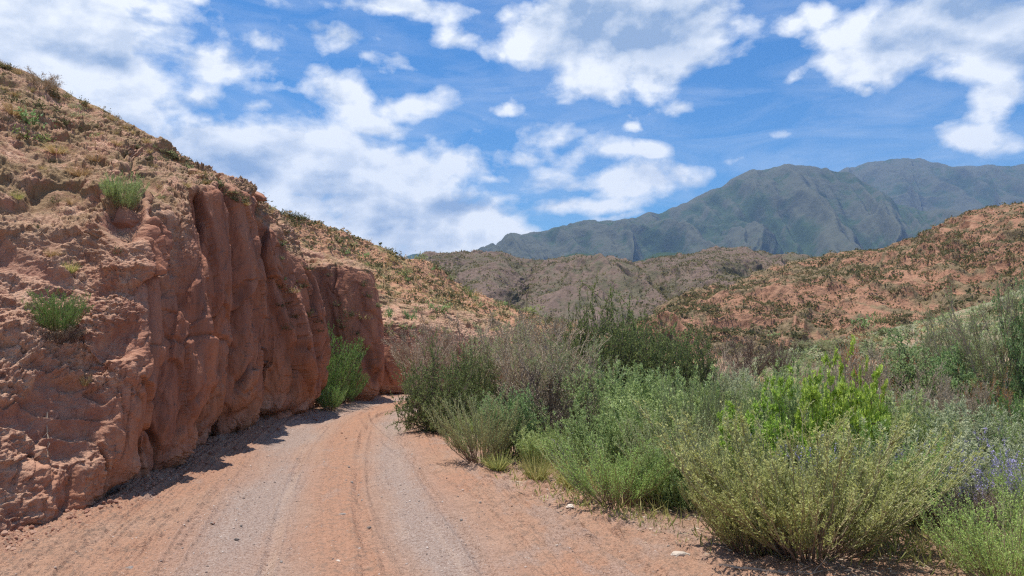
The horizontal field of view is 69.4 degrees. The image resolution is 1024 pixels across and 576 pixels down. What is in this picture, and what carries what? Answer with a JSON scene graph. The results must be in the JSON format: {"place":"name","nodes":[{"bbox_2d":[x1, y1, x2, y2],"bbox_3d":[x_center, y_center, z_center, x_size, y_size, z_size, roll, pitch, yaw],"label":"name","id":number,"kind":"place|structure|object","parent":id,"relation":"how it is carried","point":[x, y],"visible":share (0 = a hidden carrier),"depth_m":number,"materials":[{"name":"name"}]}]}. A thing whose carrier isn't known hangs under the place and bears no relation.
{"place":"outdoors","nodes":[
{"label":"outdoors","id":0,"kind":"place"},
{"bbox_2d":[0,64,546,532],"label":"cliff","id":1,"kind":"structure","parent":0,"point":[182,346],"depth_m":10.08,"materials":[{"name":"brown stone"}]},
{"bbox_2d":[13,106,55,128],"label":"hillside shrub","id":2,"kind":"object","parent":1,"relation":"on","point":[32,119],"visible":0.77,"depth_m":11.42,"materials":[{"name":"green plant"}]},
{"bbox_2d":[17,66,63,90],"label":"dry shrub","id":3,"kind":"object","parent":1,"relation":"on","point":[50,82],"visible":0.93,"depth_m":13.00,"materials":[{"name":"beige plant"}]},
{"bbox_2d":[20,286,93,336],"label":"broom shrub","id":4,"kind":"object","parent":1,"relation":"on","point":[52,316],"visible":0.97,"depth_m":8.11,"materials":[{"name":"green plant"}]},
{"bbox_2d":[31,324,87,343],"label":"dry shrub","id":5,"kind":"object","parent":1,"relation":"on","point":[64,336],"visible":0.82,"depth_m":8.09,"materials":[{"name":"brown plant"}]},
{"bbox_2d":[98,177,125,200],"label":"broom shrub","id":6,"kind":"object","parent":1,"relation":"on","point":[108,193],"visible":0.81,"depth_m":9.75,"materials":[{"name":"green plant"}]},
{"bbox_2d":[100,168,149,209],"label":"broom shrub","id":7,"kind":"object","parent":1,"relation":"on","point":[130,200],"visible":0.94,"depth_m":9.77,"materials":[{"name":"green plant"}]},
{"bbox_2d":[0,370,860,575],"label":"road","id":8,"kind":"structure","parent":0,"point":[529,533],"depth_m":6.96,"materials":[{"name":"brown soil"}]},
{"bbox_2d":[0,409,331,553],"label":"rubble","id":9,"kind":"object","parent":8,"relation":"on","point":[31,526],"visible":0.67,"depth_m":8.50,"materials":[{"name":"brown stone"}]},
{"bbox_2d":[316,382,348,410],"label":"broom shrub","id":10,"kind":"object","parent":8,"relation":"on","point":[332,401],"visible":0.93,"depth_m":18.01,"materials":[{"name":"green plant"}]},
{"bbox_2d":[330,361,369,403],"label":"broom shrub","id":11,"kind":"object","parent":8,"relation":"on","point":[351,392],"visible":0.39,"depth_m":19.88,"materials":[{"name":"green plant"}]},
{"bbox_2d":[381,321,461,392],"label":"dry shrub","id":12,"kind":"object","parent":8,"relation":"on","point":[448,338],"visible":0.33,"depth_m":19.65,"materials":[{"name":"grey plant"}]},
{"bbox_2d":[421,385,530,464],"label":"sagebrush","id":13,"kind":"object","parent":8,"relation":"on","point":[500,438],"visible":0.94,"depth_m":10.22,"materials":[{"name":"green plant"}]},
{"bbox_2d":[474,443,518,470],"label":"grass tuft","id":14,"kind":"object","parent":8,"relation":"on","point":[499,464],"visible":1,"depth_m":9.70,"materials":[{"name":"green plant"}]},
{"bbox_2d":[515,442,556,480],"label":"grass tuft","id":15,"kind":"object","parent":8,"relation":"on","point":[533,468],"visible":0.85,"depth_m":9.00,"materials":[{"name":"green plant"}]},
{"bbox_2d":[509,420,566,468],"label":"tall herb","id":16,"kind":"object","parent":8,"relation":"on","point":[528,448],"visible":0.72,"depth_m":9.80,"materials":[{"name":"green plant"}]},
{"bbox_2d":[548,450,594,489],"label":"grass tuft","id":17,"kind":"object","parent":8,"relation":"on","point":[564,480],"visible":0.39,"depth_m":8.48,"materials":[{"name":"green plant"}]},
{"bbox_2d":[532,423,686,507],"bbox_3d":[1.052,1.827,7.654,1.647,0.875,1.485,0,-4,-3],"label":"sagebrush","id":18,"kind":"object","parent":8,"relation":"on","point":[602,478],"visible":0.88,"depth_m":7.48,"materials":[{"name":"green plant"}]},
{"bbox_2d":[284,210,701,368],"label":"hill","id":19,"kind":"structure","parent":0,"point":[325,249],"depth_m":30.05,"materials":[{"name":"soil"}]},
{"bbox_2d":[287,215,663,365],"bbox_3d":[-0.145,-0.014,33.293,37.833,9.129,9.721,3,-5,-40],"label":"hill scrub","id":20,"kind":"object","parent":19,"relation":"on","point":[313,222],"visible":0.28,"depth_m":30.03,"materials":[{"name":"green plant"}]},
{"bbox_2d":[0,358,1021,575],"bbox_3d":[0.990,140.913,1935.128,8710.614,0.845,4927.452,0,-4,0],"label":"ground","id":21,"kind":"structure","parent":0,"point":[769,562],"depth_m":5.66,"materials":[{"name":"brown soil"}]},
{"bbox_2d":[314,323,369,406],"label":"broom shrub","id":22,"kind":"object","parent":21,"relation":"on","point":[354,354],"visible":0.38,"depth_m":18.98,"materials":[{"name":"green plant"}]},
{"bbox_2d":[385,325,490,434],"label":"dark shrub","id":23,"kind":"object","parent":21,"relation":"on","point":[418,395],"visible":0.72,"depth_m":13.84,"materials":[{"name":"green plant"}]},
{"bbox_2d":[400,305,515,392],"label":"dry shrub","id":24,"kind":"object","parent":21,"relation":"on","point":[427,333],"visible":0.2,"depth_m":17.61,"materials":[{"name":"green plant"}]},
{"bbox_2d":[441,336,507,419],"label":"dark shrub","id":25,"kind":"object","parent":21,"relation":"on","point":[485,387],"visible":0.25,"depth_m":14.96,"materials":[{"name":"green plant"}]},
{"bbox_2d":[449,319,554,403],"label":"dry shrub","id":26,"kind":"object","parent":21,"relation":"on","point":[495,368],"visible":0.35,"depth_m":15.53,"materials":[{"name":"grey plant"}]},
{"bbox_2d":[470,383,548,457],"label":"leafy shrub","id":27,"kind":"object","parent":21,"relation":"on","point":[525,410],"visible":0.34,"depth_m":10.61,"materials":[{"name":"green plant"}]},
{"bbox_2d":[476,300,573,386],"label":"dry shrub","id":28,"kind":"object","parent":21,"relation":"on","point":[530,326],"visible":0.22,"depth_m":19.28,"materials":[{"name":"grey plant"}]},
{"bbox_2d":[486,313,596,402],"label":"dry shrub","id":29,"kind":"object","parent":21,"relation":"on","point":[505,371],"visible":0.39,"depth_m":13.26,"materials":[{"name":"grey plant"}]},
{"bbox_2d":[491,360,604,446],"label":"dry shrub","id":30,"kind":"object","parent":21,"relation":"on","point":[550,384],"visible":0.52,"depth_m":10.84,"materials":[{"name":"grey plant"}]},
{"bbox_2d":[529,308,600,370],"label":"dry shrub","id":31,"kind":"object","parent":21,"relation":"on","point":[554,328],"visible":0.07,"depth_m":18.73,"materials":[{"name":"grey plant"}]},
{"bbox_2d":[538,412,592,466],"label":"sagebrush","id":32,"kind":"object","parent":21,"relation":"on","point":[550,434],"visible":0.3,"depth_m":9.91,"materials":[{"name":"green plant"}]},
{"bbox_2d":[513,328,625,411],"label":"dry shrub","id":33,"kind":"object","parent":21,"relation":"on","point":[568,372],"visible":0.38,"depth_m":12.28,"materials":[{"name":"grey plant"}]},
{"bbox_2d":[540,394,610,444],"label":"dry shrub","id":34,"kind":"object","parent":21,"relation":"on","point":[558,415],"visible":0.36,"depth_m":10.34,"materials":[{"name":"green plant"}]},
{"bbox_2d":[568,277,612,377],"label":"dark shrub","id":35,"kind":"object","parent":21,"relation":"on","point":[588,298],"visible":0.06,"depth_m":15.08,"materials":[{"name":"green plant"}]},
{"bbox_2d":[552,396,642,478],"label":"tall herb","id":36,"kind":"object","parent":21,"relation":"on","point":[581,437],"visible":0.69,"depth_m":9.20,"materials":[{"name":"green plant"}]},
{"bbox_2d":[551,299,656,404],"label":"dark shrub","id":37,"kind":"object","parent":21,"relation":"on","point":[607,350],"visible":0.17,"depth_m":14.60,"materials":[{"name":"green plant"}]},
{"bbox_2d":[553,351,657,441],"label":"tall herb","id":38,"kind":"object","parent":21,"relation":"on","point":[622,391],"visible":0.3,"depth_m":10.58,"materials":[{"name":"green plant"}]},
{"bbox_2d":[545,271,680,394],"bbox_3d":[2.152,1.545,15.492,3.049,3.873,3.075,-1,-4,12],"label":"dark shrub","id":39,"kind":"object","parent":21,"relation":"on","point":[638,353],"visible":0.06,"depth_m":15.22,"materials":[{"name":"green plant"}]},
{"bbox_2d":[584,283,695,375],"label":"dark shrub","id":40,"kind":"object","parent":21,"relation":"on","point":[641,329],"visible":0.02,"depth_m":16.10,"materials":[{"name":"green plant"}]},
{"bbox_2d":[595,363,690,420],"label":"tall herb","id":41,"kind":"object","parent":21,"relation":"on","point":[612,385],"visible":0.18,"depth_m":11.02,"materials":[{"name":"green plant"}]},
{"bbox_2d":[606,443,680,504],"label":"sagebrush","id":42,"kind":"object","parent":21,"relation":"on","point":[655,490],"visible":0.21,"depth_m":7.63,"materials":[{"name":"green plant"}]},
{"bbox_2d":[597,385,703,463],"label":"tall herb","id":43,"kind":"object","parent":21,"relation":"on","point":[621,405],"visible":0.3,"depth_m":9.27,"materials":[{"name":"green plant"}]},
{"bbox_2d":[605,306,720,393],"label":"dark shrub","id":44,"kind":"object","parent":21,"relation":"on","point":[646,364],"visible":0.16,"depth_m":14.87,"materials":[{"name":"green plant"}]},
{"bbox_2d":[638,447,713,511],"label":"tall herb","id":45,"kind":"object","parent":21,"relation":"on","point":[666,494],"visible":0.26,"depth_m":7.41,"materials":[{"name":"green plant"}]},
{"bbox_2d":[633,360,724,418],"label":"tall herb","id":46,"kind":"object","parent":21,"relation":"on","point":[692,382],"visible":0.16,"depth_m":10.57,"materials":[{"name":"green plant"}]},
{"bbox_2d":[614,393,756,497],"bbox_3d":[1.853,1.728,7.965,1.602,1.137,1.645,-2,-5,26],"label":"sagebrush","id":47,"kind":"object","parent":21,"relation":"on","point":[635,441],"visible":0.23,"depth_m":8.00,"materials":[{"name":"green plant"}]},
{"bbox_2d":[645,320,727,408],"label":"dark shrub","id":48,"kind":"object","parent":21,"relation":"on","point":[704,372],"visible":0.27,"depth_m":14.34,"materials":[{"name":"green plant"}]},
{"bbox_2d":[646,360,747,445],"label":"sagebrush","id":49,"kind":"object","parent":21,"relation":"on","point":[708,415],"visible":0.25,"depth_m":9.18,"materials":[{"name":"green plant"}]},
{"bbox_2d":[638,404,758,483],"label":"sagebrush","id":50,"kind":"object","parent":21,"relation":"on","point":[675,414],"visible":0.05,"depth_m":8.34,"materials":[{"name":"green plant"}]},
{"bbox_2d":[664,414,775,505],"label":"sagebrush","id":51,"kind":"object","parent":21,"relation":"on","point":[706,445],"visible":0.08,"depth_m":7.38,"materials":[{"name":"green plant"}]},
{"bbox_2d":[420,376,1022,575],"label":"ground cover","id":52,"kind":"object","parent":21,"relation":"on","point":[923,551],"visible":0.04,"depth_m":6.25,"materials":[{"name":"green plant"}]},
{"bbox_2d":[693,340,753,386],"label":"dry shrub","id":53,"kind":"object","parent":21,"relation":"on","point":[715,350],"visible":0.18,"depth_m":18.29,"materials":[{"name":"grey plant"}]},
{"bbox_2d":[704,362,749,405],"bbox_3d":[4.461,2.162,15.805,1.220,1.204,1.172,-1,-4,15],"label":"wormwood","id":54,"kind":"object","parent":21,"relation":"on","point":[740,380],"visible":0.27,"depth_m":15.72,"materials":[{"name":"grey plant"}]},
{"bbox_2d":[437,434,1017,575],"bbox_3d":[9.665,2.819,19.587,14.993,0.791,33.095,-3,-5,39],"label":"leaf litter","id":55,"kind":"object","parent":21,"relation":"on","point":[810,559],"visible":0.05,"depth_m":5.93,"materials":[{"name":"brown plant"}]},
{"bbox_2d":[688,372,772,425],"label":"tall herb","id":56,"kind":"object","parent":21,"relation":"on","point":[701,390],"visible":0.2,"depth_m":9.76,"materials":[{"name":"green plant"}]},
{"bbox_2d":[715,334,778,380],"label":"dry shrub","id":57,"kind":"object","parent":21,"relation":"on","point":[750,352],"visible":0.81,"depth_m":23.74,"materials":[{"name":"grey plant"}]},
{"bbox_2d":[676,432,826,555],"bbox_3d":[1.949,1.683,6.058,1.215,0.982,1.163,0,-4,0],"label":"sagebrush","id":58,"kind":"object","parent":21,"relation":"on","point":[717,523],"visible":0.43,"depth_m":5.87,"materials":[{"name":"green plant"}]},
{"bbox_2d":[721,367,800,411],"bbox_3d":[4.707,2.054,13.905,1.287,1.148,1.534,1,-4,-15],"label":"wormwood","id":59,"kind":"object","parent":21,"relation":"on","point":[751,382],"visible":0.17,"depth_m":13.88,"materials":[{"name":"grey plant"}]},
{"bbox_2d":[716,363,815,474],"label":"wild rose","id":60,"kind":"object","parent":21,"relation":"on","point":[779,393],"visible":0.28,"depth_m":7.09,"materials":[{"name":"green plant"}]},
{"bbox_2d":[719,556,826,575],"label":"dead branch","id":61,"kind":"object","parent":21,"relation":"on","point":[751,568],"visible":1,"depth_m":5.45,"materials":[{"name":"brown wood"}]},
{"bbox_2d":[760,337,802,376],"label":"dry shrub","id":62,"kind":"object","parent":21,"relation":"on","point":[784,360],"visible":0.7,"depth_m":26.80,"materials":[{"name":"grey plant"}]},
{"bbox_2d":[747,350,848,437],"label":"tall herb","id":63,"kind":"object","parent":21,"relation":"on","point":[792,405],"visible":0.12,"depth_m":9.11,"materials":[{"name":"green plant"}]},
{"bbox_2d":[763,364,837,406],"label":"tall herb","id":64,"kind":"object","parent":21,"relation":"on","point":[800,376],"visible":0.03,"depth_m":12.51,"materials":[{"name":"green plant"}]},
{"bbox_2d":[634,396,985,561],"bbox_3d":[2.244,1.510,5.927,2.478,1.294,2.333,2,-5,-30],"label":"sagebrush","id":65,"kind":"object","parent":21,"relation":"on","point":[867,511],"visible":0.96,"depth_m":5.55,"materials":[{"name":"green plant"}]},
{"bbox_2d":[777,431,869,527],"bbox_3d":[2.809,1.737,6.663,0.787,0.890,0.788,1,-4,-16],"label":"russian sage","id":66,"kind":"object","parent":21,"relation":"on","point":[813,459],"visible":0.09,"depth_m":6.60,"materials":[{"name":"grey plant"}]},
{"bbox_2d":[791,333,890,462],"bbox_3d":[3.227,1.325,7.279,0.817,1.762,0.911,2,-4,-21],"label":"wild rose","id":67,"kind":"object","parent":21,"relation":"on","point":[843,405],"visible":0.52,"depth_m":7.16,"materials":[{"name":"green plant"}]},
{"bbox_2d":[818,339,895,404],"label":"dry shrub","id":68,"kind":"object","parent":21,"relation":"on","point":[867,376],"visible":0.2,"depth_m":11.05,"materials":[{"name":"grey plant"}]},
{"bbox_2d":[837,355,891,449],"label":"wild rose","id":69,"kind":"object","parent":21,"relation":"on","point":[882,388],"visible":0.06,"depth_m":7.72,"materials":[{"name":"green plant"}]},
{"bbox_2d":[830,328,922,393],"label":"rusty shrub","id":70,"kind":"object","parent":21,"relation":"on","point":[855,369],"visible":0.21,"depth_m":12.12,"materials":[{"name":"brown plant"}]},
{"bbox_2d":[820,383,937,455],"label":"tall herb","id":71,"kind":"object","parent":21,"relation":"on","point":[907,409],"visible":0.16,"depth_m":7.99,"materials":[{"name":"green plant"}]},
{"bbox_2d":[808,410,960,524],"bbox_3d":[3.237,1.607,6.536,1.192,1.085,1.232,4,-5,-40],"label":"sagebrush","id":72,"kind":"object","parent":21,"relation":"on","point":[904,457],"visible":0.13,"depth_m":6.40,"materials":[{"name":"green plant"}]},
{"bbox_2d":[827,417,999,522],"bbox_3d":[3.754,1.665,6.864,1.345,0.998,1.291,-3,-5,38],"label":"wormwood","id":73,"kind":"object","parent":21,"relation":"on","point":[968,452],"visible":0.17,"depth_m":6.60,"materials":[{"name":"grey plant"}]},
{"bbox_2d":[870,355,975,414],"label":"dry shrub","id":74,"kind":"object","parent":21,"relation":"on","point":[918,377],"visible":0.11,"depth_m":10.14,"materials":[{"name":"green plant"}]},
{"bbox_2d":[868,321,983,409],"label":"leafy shrub","id":75,"kind":"object","parent":21,"relation":"on","point":[907,369],"visible":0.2,"depth_m":11.44,"materials":[{"name":"green plant"}]},
{"bbox_2d":[856,388,998,448],"bbox_3d":[4.771,1.673,8.524,1.222,1.042,1.456,2,-4,-21],"label":"wormwood","id":76,"kind":"object","parent":21,"relation":"on","point":[950,406],"visible":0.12,"depth_m":8.26,"materials":[{"name":"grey plant"}]},
{"bbox_2d":[888,396,972,458],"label":"sagebrush","id":77,"kind":"object","parent":21,"relation":"on","point":[913,415],"visible":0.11,"depth_m":7.82,"materials":[{"name":"green plant"}]},
{"bbox_2d":[895,372,995,432],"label":"dry shrub","id":78,"kind":"object","parent":21,"relation":"on","point":[970,401],"visible":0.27,"depth_m":9.04,"materials":[{"name":"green plant"}]},
{"bbox_2d":[917,469,990,509],"bbox_3d":[3.938,1.832,6.659,0.675,0.575,0.675,-2,-5,29],"label":"russian sage","id":79,"kind":"object","parent":21,"relation":"on","point":[973,491],"visible":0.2,"depth_m":6.49,"materials":[{"name":"purple plant"}]},
{"bbox_2d":[906,299,1005,389],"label":"dry shrub","id":80,"kind":"object","parent":21,"relation":"on","point":[929,343],"visible":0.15,"depth_m":12.48,"materials":[{"name":"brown plant"}]},
{"bbox_2d":[908,473,1023,575],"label":"sagebrush","id":81,"kind":"object","parent":21,"relation":"on","point":[981,553],"visible":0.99,"depth_m":4.99,"materials":[{"name":"green plant"}]},
{"bbox_2d":[919,484,1014,535],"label":"dry shrub","id":82,"kind":"object","parent":21,"relation":"on","point":[974,502],"visible":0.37,"depth_m":6.10,"materials":[{"name":"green plant"}]},
{"bbox_2d":[919,338,1015,407],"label":"leafy shrub","id":83,"kind":"object","parent":21,"relation":"on","point":[951,359],"visible":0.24,"depth_m":10.98,"materials":[{"name":"green plant"}]},
{"bbox_2d":[921,396,1023,461],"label":"wormwood","id":84,"kind":"object","parent":21,"relation":"on","point":[989,425],"visible":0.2,"depth_m":7.78,"materials":[{"name":"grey plant"}]},
{"bbox_2d":[930,439,1023,527],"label":"russian sage","id":85,"kind":"object","parent":21,"relation":"on","point":[981,484],"visible":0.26,"depth_m":6.37,"materials":[{"name":"purple plant"}]},
{"bbox_2d":[934,276,1023,402],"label":"dry shrub","id":86,"kind":"object","parent":21,"relation":"on","point":[979,363],"visible":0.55,"depth_m":10.79,"materials":[{"name":"green plant"}]},
{"bbox_2d":[942,403,1023,461],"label":"wormwood","id":87,"kind":"object","parent":21,"relation":"on","point":[1000,423],"visible":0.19,"depth_m":7.53,"materials":[{"name":"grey plant"}]},
{"bbox_2d":[952,365,1014,434],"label":"rusty shrub","id":88,"kind":"object","parent":21,"relation":"on","point":[1005,396],"visible":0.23,"depth_m":9.27,"materials":[{"name":"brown plant"}]},
{"bbox_2d":[954,426,1023,475],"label":"russian sage","id":89,"kind":"object","parent":21,"relation":"on","point":[985,432],"visible":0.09,"depth_m":7.31,"materials":[{"name":"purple plant"}]},
{"bbox_2d":[965,386,1023,438],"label":"broom shrub","id":90,"kind":"object","parent":21,"relation":"on","point":[1016,403],"visible":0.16,"depth_m":8.47,"materials":[{"name":"green plant"}]},
{"bbox_2d":[979,445,1023,512],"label":"russian sage","id":91,"kind":"object","parent":21,"relation":"on","point":[1007,471],"visible":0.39,"depth_m":6.27,"materials":[{"name":"purple plant"}]},
{"bbox_2d":[982,443,1023,541],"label":"sagebrush","id":92,"kind":"object","parent":21,"relation":"on","point":[1017,493],"visible":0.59,"depth_m":5.48,"materials":[{"name":"green plant"}]},
{"bbox_2d":[990,434,1023,484],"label":"wormwood","id":93,"kind":"object","parent":21,"relation":"on","point":[1012,451],"visible":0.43,"depth_m":6.81,"materials":[{"name":"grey plant"}]},
{"bbox_2d":[991,269,1023,414],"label":"leafy shrub","id":94,"kind":"object","parent":21,"relation":"on","point":[1014,352],"visible":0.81,"depth_m":10.39,"materials":[{"name":"green plant"}]},
{"bbox_2d":[0,0,1023,256],"label":"sky","id":95,"kind":"structure","parent":0,"point":[407,126],"materials":[{"name":"blue"}]},
{"bbox_2d":[420,246,810,334],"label":"scrub ridge","id":96,"kind":"structure","parent":0,"point":[562,297],"depth_m":183.16,"materials":[{"name":"brown soil"}]},
{"bbox_2d":[406,245,811,332],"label":"ridge scrub","id":97,"kind":"object","parent":96,"relation":"on","point":[700,262],"visible":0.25,"depth_m":194.83,"materials":[{"name":"green plant"}]},
{"bbox_2d":[477,164,962,261],"bbox_3d":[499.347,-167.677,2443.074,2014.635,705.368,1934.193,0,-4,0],"label":"mountain","id":98,"kind":"structure","parent":0,"point":[813,211],"depth_m":2495.95,"materials":[{"name":"grey stone"}]},
{"bbox_2d":[621,203,1023,358],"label":"orange hill","id":99,"kind":"structure","parent":0,"point":[863,306],"depth_m":67.30,"materials":[{"name":"soil"}]},
{"bbox_2d":[625,201,1023,357],"bbox_3d":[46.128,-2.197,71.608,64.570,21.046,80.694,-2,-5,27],"label":"orange hill scrub","id":100,"kind":"object","parent":99,"relation":"on","point":[779,308],"visible":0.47,"depth_m":68.41,"materials":[{"name":"green plant"}]},
{"bbox_2d":[736,288,1023,377],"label":"grassy bank","id":101,"kind":"structure","parent":0,"point":[913,327],"depth_m":28.31,"materials":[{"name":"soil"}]},
{"bbox_2d":[739,280,1023,379],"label":"bank scrub","id":102,"kind":"object","parent":101,"relation":"on","point":[916,334],"visible":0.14,"depth_m":28.10,"materials":[{"name":"green plant"}]},
{"bbox_2d":[839,158,1023,211],"bbox_3d":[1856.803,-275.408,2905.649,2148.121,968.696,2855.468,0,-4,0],"label":"mountain","id":103,"kind":"structure","parent":0,"point":[920,184],"depth_m":3431.85,"materials":[{"name":"rock"},{"name":"sparse green vegetation"}]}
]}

